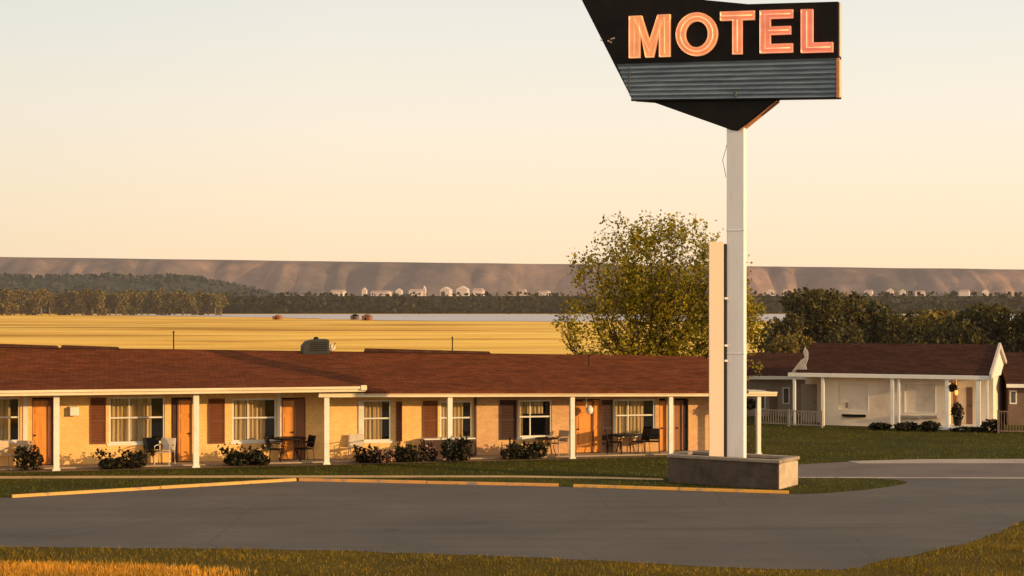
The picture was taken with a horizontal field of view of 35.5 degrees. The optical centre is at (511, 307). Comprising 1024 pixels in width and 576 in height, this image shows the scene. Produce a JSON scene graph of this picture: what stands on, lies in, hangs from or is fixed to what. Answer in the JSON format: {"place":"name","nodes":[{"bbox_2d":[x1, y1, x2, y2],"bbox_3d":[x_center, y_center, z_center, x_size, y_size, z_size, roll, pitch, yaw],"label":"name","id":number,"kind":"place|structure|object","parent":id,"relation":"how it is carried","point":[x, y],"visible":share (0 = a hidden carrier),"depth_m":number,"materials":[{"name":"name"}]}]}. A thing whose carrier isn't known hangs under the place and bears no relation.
{"place":"outdoors","nodes":[
{"label":"outdoors","id":0,"kind":"place"},
{"bbox_2d":[0,559,256,575],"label":"straw grass","id":1,"kind":"structure","parent":0,"point":[51,568],"depth_m":31.89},
{"bbox_2d":[0,277,285,295],"bbox_3d":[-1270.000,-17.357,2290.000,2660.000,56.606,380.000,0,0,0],"label":"wooded hill","id":2,"kind":"structure","parent":0,"point":[190,283],"depth_m":2243.36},
{"bbox_2d":[0,272,276,295],"bbox_3d":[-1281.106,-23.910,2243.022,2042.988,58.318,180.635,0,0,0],"label":"hillside wood","id":3,"kind":"object","parent":2,"relation":"on","point":[115,276],"visible":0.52,"depth_m":2258.31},
{"bbox_2d":[422,437,475,457],"bbox_3d":[-2.222,4.900,56.262,1.838,0.670,0.460,0,0,-14],"label":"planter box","id":4,"kind":"object","parent":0,"point":[437,442],"visible":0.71,"depth_m":55.99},
{"bbox_2d":[0,314,1023,575],"bbox_3d":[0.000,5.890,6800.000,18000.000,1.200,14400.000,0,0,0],"label":"ground","id":5,"kind":"structure","parent":0,"point":[192,332],"depth_m":57.77,"materials":[{"name":"plant"}]},
{"bbox_2d":[0,288,19,315],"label":"riverbank tree","id":6,"kind":"object","parent":5,"relation":"on","point":[7,304],"visible":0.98,"depth_m":1383.83,"materials":[{"name":"green plant"}]},
{"bbox_2d":[13,288,25,314],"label":"riverbank tree","id":7,"kind":"object","parent":5,"relation":"on","point":[20,294],"visible":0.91,"depth_m":1410.69,"materials":[{"name":"green plant"}]},
{"bbox_2d":[20,291,33,314],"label":"riverbank tree","id":8,"kind":"object","parent":5,"relation":"on","point":[27,307],"visible":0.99,"depth_m":1412.98,"materials":[{"name":"green plant"}]},
{"bbox_2d":[32,289,49,314],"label":"riverbank tree","id":9,"kind":"object","parent":5,"relation":"on","point":[41,298],"visible":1,"depth_m":1386.17,"materials":[{"name":"green plant"}]},
{"bbox_2d":[51,292,65,314],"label":"riverbank tree","id":10,"kind":"object","parent":5,"relation":"on","point":[59,305],"visible":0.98,"depth_m":1399.32,"materials":[{"name":"green plant"}]},
{"bbox_2d":[66,290,80,314],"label":"riverbank tree","id":11,"kind":"object","parent":5,"relation":"on","point":[70,296],"visible":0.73,"depth_m":1397.31,"materials":[{"name":"green plant"}]},
{"bbox_2d":[74,290,89,314],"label":"riverbank tree","id":12,"kind":"object","parent":5,"relation":"on","point":[81,297],"visible":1,"depth_m":1382.15,"materials":[{"name":"green plant"}]},
{"bbox_2d":[83,287,97,314],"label":"riverbank tree","id":13,"kind":"object","parent":5,"relation":"on","point":[92,299],"visible":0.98,"depth_m":1384.97,"materials":[{"name":"green plant"}]},
{"bbox_2d":[95,288,106,315],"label":"riverbank tree","id":14,"kind":"object","parent":5,"relation":"on","point":[100,300],"visible":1,"depth_m":1376.20,"materials":[{"name":"green plant"}]},
{"bbox_2d":[104,293,114,314],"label":"riverbank tree","id":15,"kind":"object","parent":5,"relation":"on","point":[108,304],"visible":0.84,"depth_m":1408.96,"materials":[{"name":"green plant"}]},
{"bbox_2d":[118,289,130,314],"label":"riverbank tree","id":16,"kind":"object","parent":5,"relation":"on","point":[123,304],"visible":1,"depth_m":1391.92,"materials":[{"name":"green plant"}]},
{"bbox_2d":[127,289,136,314],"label":"riverbank tree","id":17,"kind":"object","parent":5,"relation":"on","point":[131,306],"visible":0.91,"depth_m":1412.12,"materials":[{"name":"green plant"}]},
{"bbox_2d":[132,292,149,314],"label":"riverbank tree","id":18,"kind":"object","parent":5,"relation":"on","point":[141,300],"visible":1,"depth_m":1412.12,"materials":[{"name":"green plant"}]},
{"bbox_2d":[11,478,295,497],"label":"kerb","id":19,"kind":"structure","parent":5,"relation":"on","point":[151,487],"depth_m":46.60,"materials":[{"name":"yellow paint"}]},
{"bbox_2d":[151,287,164,314],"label":"riverbank tree","id":20,"kind":"object","parent":5,"relation":"on","point":[157,303],"visible":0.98,"depth_m":1423.52,"materials":[{"name":"green plant"}]},
{"bbox_2d":[159,291,172,314],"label":"riverbank tree","id":21,"kind":"object","parent":5,"relation":"on","point":[166,300],"visible":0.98,"depth_m":1409.87,"materials":[{"name":"green plant"}]},
{"bbox_2d":[173,290,191,314],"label":"riverbank tree","id":22,"kind":"object","parent":5,"relation":"on","point":[180,296],"visible":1,"depth_m":1394.07,"materials":[{"name":"green plant"}]},
{"bbox_2d":[186,292,198,314],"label":"riverbank tree","id":23,"kind":"object","parent":5,"relation":"on","point":[193,307],"visible":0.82,"depth_m":1413.42,"materials":[{"name":"green plant"}]},
{"bbox_2d":[195,290,211,314],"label":"riverbank tree","id":24,"kind":"object","parent":5,"relation":"on","point":[200,306],"visible":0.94,"depth_m":1429.54,"materials":[{"name":"green plant"}]},
{"bbox_2d":[201,292,212,314],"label":"riverbank tree","id":25,"kind":"object","parent":5,"relation":"on","point":[207,297],"visible":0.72,"depth_m":1429.47,"materials":[{"name":"green plant"}]},
{"bbox_2d":[209,293,222,314],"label":"riverbank tree","id":26,"kind":"object","parent":5,"relation":"on","point":[215,301],"visible":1,"depth_m":1378.33,"materials":[{"name":"green plant"}]},
{"bbox_2d":[0,475,662,479],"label":"footpath","id":27,"kind":"structure","parent":5,"relation":"on","point":[251,476],"depth_m":50.16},
{"bbox_2d":[0,455,665,472],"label":"planting bed","id":28,"kind":"object","parent":5,"relation":"on","point":[217,466],"visible":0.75,"depth_m":54.02,"materials":[{"name":"plant"}]},
{"bbox_2d":[13,442,43,470],"bbox_3d":[-15.706,4.811,51.980,0.970,0.964,0.926,0,0,-14],"label":"shrub","id":29,"kind":"object","parent":28,"relation":"on","point":[30,458],"visible":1,"depth_m":51.86,"materials":[{"name":"green plant"}]},
{"bbox_2d":[92,447,155,468],"bbox_3d":[-12.756,4.941,52.648,2.071,0.750,0.914,0,0,-14],"label":"shrub","id":30,"kind":"object","parent":28,"relation":"on","point":[134,461],"visible":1,"depth_m":52.47,"materials":[{"name":"green plant"}]},
{"bbox_2d":[217,443,272,465],"bbox_3d":[-8.925,4.912,53.604,1.849,0.796,0.924,0,0,-14],"label":"shrub","id":31,"kind":"object","parent":28,"relation":"on","point":[254,457],"visible":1,"depth_m":53.46,"materials":[{"name":"green plant"}]},
{"bbox_2d":[353,444,379,462],"bbox_3d":[-4.975,4.977,54.601,0.976,0.692,0.726,0,0,-14],"label":"shrub","id":32,"kind":"object","parent":28,"relation":"on","point":[363,456],"visible":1,"depth_m":54.47,"materials":[{"name":"green plant"}]},
{"bbox_2d":[375,447,395,462],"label":"flower clump","id":33,"kind":"object","parent":28,"relation":"on","point":[386,457],"visible":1,"depth_m":54.58,"materials":[{"name":"pink plant"}]},
{"bbox_2d":[392,441,423,462],"bbox_3d":[-3.602,4.943,54.899,1.129,0.744,0.821,0,0,-14],"label":"shrub","id":34,"kind":"object","parent":28,"relation":"on","point":[406,454],"visible":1,"depth_m":54.74,"materials":[{"name":"green plant"}]},
{"bbox_2d":[418,439,437,461],"bbox_3d":[-2.901,4.917,55.104,0.746,0.785,0.582,0,0,-35],"label":"flower clump","id":35,"kind":"object","parent":28,"relation":"on","point":[428,450],"visible":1,"depth_m":55.03,"materials":[{"name":"pink plant"}]},
{"bbox_2d":[439,434,473,461],"bbox_3d":[-1.910,4.807,54.918,1.199,0.986,1.020,0,0,-14],"label":"shrub","id":36,"kind":"object","parent":28,"relation":"on","point":[458,451],"visible":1,"depth_m":54.75,"materials":[{"name":"green plant"}]},
{"bbox_2d":[500,437,550,459],"bbox_3d":[0.462,4.915,56.001,1.802,0.803,1.028,0,0,-14],"label":"shrub","id":37,"kind":"object","parent":28,"relation":"on","point":[514,450],"visible":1,"depth_m":55.86,"materials":[{"name":"green plant"}]},
{"bbox_2d":[0,331,776,470],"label":"motel building","id":38,"kind":"structure","parent":5,"relation":"on","point":[69,406],"depth_m":55.75,"materials":[{"name":"red"}]},
{"bbox_2d":[0,441,13,467],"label":"porch chair","id":39,"kind":"object","parent":38,"relation":"on","point":[4,447],"visible":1,"depth_m":52.62,"materials":[{"name":"beige paint"}]},
{"bbox_2d":[0,397,19,443],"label":"window","id":40,"kind":"structure","parent":38,"relation":"in","point":[9,406],"depth_m":53.24,"materials":[{"name":"white glass"}]},
{"bbox_2d":[11,440,32,467],"bbox_3d":[-16.093,4.804,52.541,0.566,0.865,0.599,0,0,1],"label":"porch chair","id":41,"kind":"object","parent":38,"relation":"on","point":[22,443],"visible":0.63,"depth_m":52.77,"materials":[{"name":"beige paint"}]},
{"bbox_2d":[32,399,49,464],"bbox_3d":[-15.750,4.135,53.410,0.587,2.179,0.110,0,0,-14],"label":"door","id":42,"kind":"structure","parent":38,"relation":"in","point":[40,407],"depth_m":53.41,"materials":[{"name":"wood"}]},
{"bbox_2d":[107,396,164,445],"bbox_3d":[-12.770,3.784,54.442,2.242,1.968,0.840,0,0,-14],"label":"window","id":43,"kind":"structure","parent":38,"relation":"in","point":[131,419],"depth_m":54.22,"materials":[{"name":"white glass"}]},
{"bbox_2d":[143,437,162,462],"bbox_3d":[-12.081,4.804,53.781,0.566,0.865,0.599,0,0,-24],"label":"porch chair","id":44,"kind":"object","parent":38,"relation":"on","point":[149,443],"visible":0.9,"depth_m":53.95,"materials":[{"name":"metal"}]},
{"bbox_2d":[154,438,175,464],"bbox_3d":[-11.614,4.804,53.584,0.566,0.865,0.599,0,0,11],"label":"porch chair","id":45,"kind":"object","parent":38,"relation":"on","point":[169,444],"visible":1,"depth_m":53.77,"materials":[{"name":"paint"}]},
{"bbox_2d":[177,399,191,461],"bbox_3d":[-11.145,4.166,54.536,0.528,2.118,0.110,0,0,-14],"label":"door","id":46,"kind":"structure","parent":38,"relation":"in","point":[184,406],"depth_m":54.52,"materials":[{"name":"wood"}]},
{"bbox_2d":[230,398,276,443],"bbox_3d":[-8.947,3.850,55.379,1.912,1.885,0.840,0,0,-14],"label":"window","id":47,"kind":"structure","parent":38,"relation":"in","point":[253,419],"depth_m":55.16,"materials":[{"name":"white glass"}]},
{"bbox_2d":[264,436,284,461],"bbox_3d":[-8.118,4.804,54.625,0.599,0.865,0.566,0,0,6],"label":"porch chair","id":48,"kind":"object","parent":38,"relation":"on","point":[267,441],"visible":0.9,"depth_m":54.60,"materials":[{"name":"metal"}]},
{"bbox_2d":[282,399,295,458],"bbox_3d":[-7.727,4.191,55.373,0.486,2.068,0.110,0,0,-14],"label":"door","id":49,"kind":"structure","parent":38,"relation":"in","point":[288,405],"depth_m":55.36,"materials":[{"name":"wood"}]},
{"bbox_2d":[273,436,305,461],"bbox_3d":[-7.618,4.839,54.808,1.144,0.802,1.144,0,0,-14],"label":"patio table","id":50,"kind":"object","parent":38,"relation":"on","point":[289,438],"visible":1,"depth_m":54.61,"materials":[{"name":"metal"}]},
{"bbox_2d":[294,435,315,461],"bbox_3d":[-7.103,4.804,54.874,0.599,0.865,0.566,0,0,-34],"label":"porch chair","id":51,"kind":"object","parent":38,"relation":"on","point":[310,441],"visible":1,"depth_m":54.90,"materials":[{"name":"metal"}]},
{"bbox_2d":[300,337,335,353],"bbox_3d":[-7.044,1.369,58.317,1.268,0.640,0.775,0,0,-14],"label":"rooftop cooler","id":52,"kind":"object","parent":38,"relation":"on","point":[316,345],"visible":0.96,"depth_m":57.94,"materials":[{"name":"paint"}]},
{"bbox_2d":[348,434,363,459],"bbox_3d":[-5.392,4.804,55.315,0.566,0.865,0.599,0,0,-4],"label":"porch chair","id":53,"kind":"object","parent":38,"relation":"on","point":[357,439],"visible":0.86,"depth_m":55.52,"materials":[{"name":"paint"}]},
{"bbox_2d":[358,400,392,442],"bbox_3d":[-4.894,3.940,56.370,1.557,1.842,0.840,0,0,-14],"label":"window","id":54,"kind":"structure","parent":38,"relation":"in","point":[377,413],"depth_m":56.16,"materials":[{"name":"white glass"}]},
{"bbox_2d":[440,401,471,436],"bbox_3d":[-2.069,3.961,57.061,1.572,1.746,0.840,0,0,-14],"label":"window","id":55,"kind":"structure","parent":38,"relation":"in","point":[461,410],"depth_m":56.87,"materials":[{"name":"white glass"}]},
{"bbox_2d":[517,400,551,439],"bbox_3d":[0.739,3.966,57.748,1.645,1.734,0.840,0,0,-14],"label":"window","id":56,"kind":"structure","parent":38,"relation":"in","point":[534,416],"depth_m":57.59,"materials":[{"name":"white glass"}]},
{"bbox_2d":[548,430,568,455],"bbox_3d":[1.678,4.804,57.028,0.599,0.865,0.566,0,0,-44],"label":"porch chair","id":57,"kind":"object","parent":38,"relation":"on","point":[563,435],"visible":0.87,"depth_m":57.10,"materials":[{"name":"beige paint"}]},
{"bbox_2d":[575,400,593,452],"bbox_3d":[2.611,4.284,57.904,0.703,1.882,0.110,0,0,-14],"label":"door","id":58,"kind":"structure","parent":38,"relation":"in","point":[584,422],"depth_m":57.89,"materials":[{"name":"wood"}]},
{"bbox_2d":[613,399,654,437],"bbox_3d":[4.369,3.976,58.638,1.989,1.711,0.840,0,0,-14],"label":"window","id":59,"kind":"structure","parent":38,"relation":"in","point":[630,415],"depth_m":58.44,"materials":[{"name":"white glass"}]},
{"bbox_2d":[630,428,651,453],"bbox_3d":[4.648,4.804,57.746,0.599,0.865,0.566,0,0,-29],"label":"porch chair","id":60,"kind":"object","parent":38,"relation":"on","point":[647,433],"visible":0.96,"depth_m":57.73,"materials":[{"name":"metal"}]},
{"bbox_2d":[644,428,659,453],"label":"porch chair","id":61,"kind":"object","parent":38,"relation":"on","point":[655,435],"visible":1,"depth_m":58.06,"materials":[{"name":"metal"}]},
{"bbox_2d":[659,400,665,450],"bbox_3d":[5.535,4.303,58.621,0.347,1.844,0.110,0,0,-14],"label":"door","id":62,"kind":"structure","parent":38,"relation":"in","point":[661,402],"depth_m":58.62,"materials":[{"name":"wood"}]},
{"bbox_2d":[674,400,682,449],"bbox_3d":[6.105,4.308,58.760,0.345,1.835,0.110,0,0,-14],"label":"door","id":63,"kind":"structure","parent":38,"relation":"in","point":[678,404],"depth_m":58.76,"materials":[{"name":"brown wood"}]},
{"bbox_2d":[299,478,558,486],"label":"kerb","id":64,"kind":"structure","parent":5,"relation":"on","point":[426,482],"depth_m":48.12,"materials":[{"name":"orange paint"}]},
{"bbox_2d":[0,478,1023,569],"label":"parking lot","id":65,"kind":"structure","parent":5,"relation":"on","point":[856,529],"depth_m":39.79,"materials":[{"name":"asphalt"}]},
{"bbox_2d":[0,521,1023,575],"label":"dry grass","id":66,"kind":"structure","parent":5,"relation":"on","point":[540,571],"depth_m":33.16,"materials":[{"name":"plant"}]},
{"bbox_2d":[0,415,1023,497],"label":"grass","id":67,"kind":"structure","parent":5,"relation":"on","point":[652,465],"depth_m":53.38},
{"bbox_2d":[549,209,774,380],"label":"tree","id":68,"kind":"object","parent":5,"relation":"on","point":[664,305],"visible":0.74,"depth_m":72.12,"materials":[{"name":"green plant"}]},
{"bbox_2d":[573,484,788,493],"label":"kerb","id":69,"kind":"structure","parent":5,"relation":"on","point":[683,488],"depth_m":46.36,"materials":[{"name":"yellow paint"}]},
{"bbox_2d":[666,450,799,489],"bbox_3d":[6.629,4.855,48.052,3.656,0.870,1.580,0,0,32],"label":"sign planter","id":70,"kind":"object","parent":5,"relation":"on","point":[767,471],"visible":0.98,"depth_m":47.38,"materials":[{"name":"concrete"}]},
{"bbox_2d":[582,0,841,457],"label":"motel sign","id":71,"kind":"object","parent":70,"relation":"in","point":[736,70],"visible":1,"depth_m":48.03,"materials":[{"name":"metal"}]},
{"bbox_2d":[709,242,727,456],"bbox_3d":[6.179,1.500,48.010,0.602,6.980,0.110,0,0,-14],"label":"pylon panel","id":72,"kind":"object","parent":71,"relation":"attached to","point":[718,345],"visible":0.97,"depth_m":47.97,"materials":[{"name":"beige paint"}]},
{"bbox_2d":[746,353,804,416],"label":"annex building","id":73,"kind":"structure","parent":5,"relation":"on","point":[776,369],"depth_m":78.05,"materials":[{"name":"brown"}]},
{"bbox_2d":[770,392,777,415],"bbox_3d":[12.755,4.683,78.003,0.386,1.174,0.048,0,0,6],"label":"door","id":74,"kind":"structure","parent":73,"relation":"in","point":[773,399],"depth_m":77.98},
{"bbox_2d":[782,387,789,403],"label":"window","id":75,"kind":"structure","parent":73,"relation":"in","point":[785,390],"depth_m":77.90,"materials":[{"name":"wood"}]},
{"bbox_2d":[762,333,801,352],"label":"tree","id":76,"kind":"object","parent":5,"relation":"on","point":[782,343],"visible":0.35,"depth_m":95.31,"materials":[{"name":"green plant"}]},
{"bbox_2d":[752,311,812,352],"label":"tree","id":77,"kind":"object","parent":5,"relation":"on","point":[791,324],"visible":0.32,"depth_m":103.56,"materials":[{"name":"green plant"}]},
{"bbox_2d":[755,409,822,427],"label":"porch railing","id":78,"kind":"object","parent":5,"relation":"on","point":[788,423],"visible":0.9,"depth_m":71.50,"materials":[{"name":"grey"}]},
{"bbox_2d":[790,333,815,352],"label":"tree","id":79,"kind":"object","parent":5,"relation":"on","point":[804,341],"visible":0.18,"depth_m":97.50,"materials":[{"name":"green plant"}]},
{"bbox_2d":[779,285,872,342],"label":"tree","id":80,"kind":"object","parent":5,"relation":"on","point":[820,315],"visible":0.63,"depth_m":110.61,"materials":[{"name":"green plant"}]},
{"bbox_2d":[820,321,866,342],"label":"tree","id":81,"kind":"object","parent":5,"relation":"on","point":[851,333],"visible":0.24,"depth_m":99.58,"materials":[{"name":"green plant"}]},
{"bbox_2d":[826,291,898,342],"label":"tree","id":82,"kind":"object","parent":5,"relation":"on","point":[876,321],"visible":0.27,"depth_m":113.94,"materials":[{"name":"green plant"}]},
{"bbox_2d":[868,422,891,429],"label":"shrub","id":83,"kind":"object","parent":5,"relation":"on","point":[878,425],"visible":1,"depth_m":69.47,"materials":[{"name":"green plant"}]},
{"bbox_2d":[788,343,1006,429],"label":"white house","id":84,"kind":"structure","parent":5,"relation":"on","point":[856,384],"depth_m":71.44,"materials":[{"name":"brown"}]},
{"bbox_2d":[801,384,816,421],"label":"door","id":85,"kind":"structure","parent":84,"relation":"in","point":[808,391],"depth_m":74.04,"materials":[{"name":"grey"}]},
{"bbox_2d":[838,383,868,411],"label":"window","id":86,"kind":"structure","parent":84,"relation":"in","point":[856,395],"depth_m":71.85,"materials":[{"name":"white"}]},
{"bbox_2d":[904,383,935,413],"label":"window","id":87,"kind":"structure","parent":84,"relation":"in","point":[919,398],"depth_m":70.70,"materials":[{"name":"white"}]},
{"bbox_2d":[950,402,964,425],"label":"potted plant","id":88,"kind":"object","parent":84,"relation":"on","point":[957,409],"visible":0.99,"depth_m":70.10,"materials":[{"name":"green plant"}]},
{"bbox_2d":[966,387,972,423],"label":"door","id":89,"kind":"structure","parent":84,"relation":"in","point":[969,390],"depth_m":71.21,"materials":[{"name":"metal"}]},
{"bbox_2d":[875,316,932,343],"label":"tree","id":90,"kind":"object","parent":5,"relation":"on","point":[893,334],"visible":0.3,"depth_m":111.48,"materials":[{"name":"green plant"}]},
{"bbox_2d":[893,421,918,431],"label":"shrub","id":91,"kind":"object","parent":5,"relation":"on","point":[907,426],"visible":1,"depth_m":68.58,"materials":[{"name":"green plant"}]},
{"bbox_2d":[798,462,1023,476],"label":"drive","id":92,"kind":"structure","parent":5,"relation":"on","point":[843,469],"depth_m":52.31,"materials":[{"name":"concrete"}]},
{"bbox_2d":[799,477,1023,478],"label":"gutter strip","id":93,"kind":"object","parent":92,"relation":"on","point":[930,477],"visible":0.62,"depth_m":49.80,"materials":[{"name":"concrete"}]},
{"bbox_2d":[850,459,1023,462],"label":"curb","id":94,"kind":"object","parent":92,"relation":"on","point":[953,461],"visible":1,"depth_m":54.95,"materials":[{"name":"concrete"}]},
{"bbox_2d":[903,320,951,343],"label":"tree","id":95,"kind":"object","parent":5,"relation":"on","point":[919,334],"visible":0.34,"depth_m":99.52,"materials":[{"name":"green plant"}]},
{"bbox_2d":[919,420,941,431],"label":"shrub","id":96,"kind":"object","parent":5,"relation":"on","point":[925,426],"visible":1,"depth_m":68.36,"materials":[{"name":"green plant"}]},
{"bbox_2d":[905,305,959,321],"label":"tree","id":97,"kind":"object","parent":5,"relation":"on","point":[910,313],"visible":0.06,"depth_m":128.32,"materials":[{"name":"green plant"}]},
{"bbox_2d":[913,309,954,336],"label":"tree","id":98,"kind":"object","parent":5,"relation":"on","point":[932,317],"visible":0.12,"depth_m":110.92,"materials":[{"name":"green plant"}]},
{"bbox_2d":[934,318,994,343],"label":"tree","id":99,"kind":"object","parent":5,"relation":"on","point":[966,332],"visible":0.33,"depth_m":98.55,"materials":[{"name":"green plant"}]},
{"bbox_2d":[948,426,984,431],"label":"shrub","id":100,"kind":"object","parent":5,"relation":"on","point":[968,429],"visible":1,"depth_m":68.11,"materials":[{"name":"green plant"}]},
{"bbox_2d":[933,307,1003,344],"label":"tree","id":101,"kind":"object","parent":5,"relation":"on","point":[951,322],"visible":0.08,"depth_m":106.31,"materials":[{"name":"green plant"}]},
{"bbox_2d":[957,300,1023,352],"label":"tree","id":102,"kind":"object","parent":5,"relation":"on","point":[995,320],"visible":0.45,"depth_m":104.41,"materials":[{"name":"green plant"}]},
{"bbox_2d":[980,419,1003,432],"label":"shrub","id":103,"kind":"object","parent":5,"relation":"on","point":[989,425],"visible":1,"depth_m":67.70,"materials":[{"name":"green plant"}]},
{"bbox_2d":[996,308,1023,352],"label":"tree","id":104,"kind":"object","parent":5,"relation":"on","point":[1018,334],"visible":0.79,"depth_m":103.55,"materials":[{"name":"green plant"}]},
{"bbox_2d":[997,410,1023,432],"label":"porch railing","id":105,"kind":"object","parent":5,"relation":"on","point":[998,423],"visible":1,"depth_m":67.42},
{"bbox_2d":[1002,352,1023,424],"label":"brown building","id":106,"kind":"structure","parent":5,"relation":"on","point":[1013,382],"depth_m":72.22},
{"bbox_2d":[0,257,1023,295],"bbox_3d":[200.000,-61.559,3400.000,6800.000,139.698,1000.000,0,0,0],"label":"bluffs","id":107,"kind":"structure","parent":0,"point":[355,278],"depth_m":3330.94,"materials":[{"name":"stone"}]},
{"bbox_2d":[0,0,1023,268],"label":"sky","id":108,"kind":"structure","parent":0,"point":[426,131],"materials":[{"name":"beige"}]},
{"bbox_2d":[1,296,1023,313],"bbox_3d":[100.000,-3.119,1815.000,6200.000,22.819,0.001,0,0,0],"label":"shore bank","id":109,"kind":"structure","parent":0,"point":[430,309],"depth_m":1815.00,"materials":[{"name":"plant"}]},
{"bbox_2d":[0,287,1023,313],"bbox_3d":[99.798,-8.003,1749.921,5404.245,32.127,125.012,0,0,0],"label":"riverside wood","id":110,"kind":"object","parent":109,"relation":"on","point":[404,301],"visible":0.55,"depth_m":1737.14,"materials":[{"name":"plant"}]},
{"bbox_2d":[67,314,1019,320],"bbox_3d":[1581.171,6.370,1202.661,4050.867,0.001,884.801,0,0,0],"label":"lake","id":111,"kind":"structure","parent":0,"point":[484,317],"depth_m":1199.14,"materials":[{"name":"liquid"}]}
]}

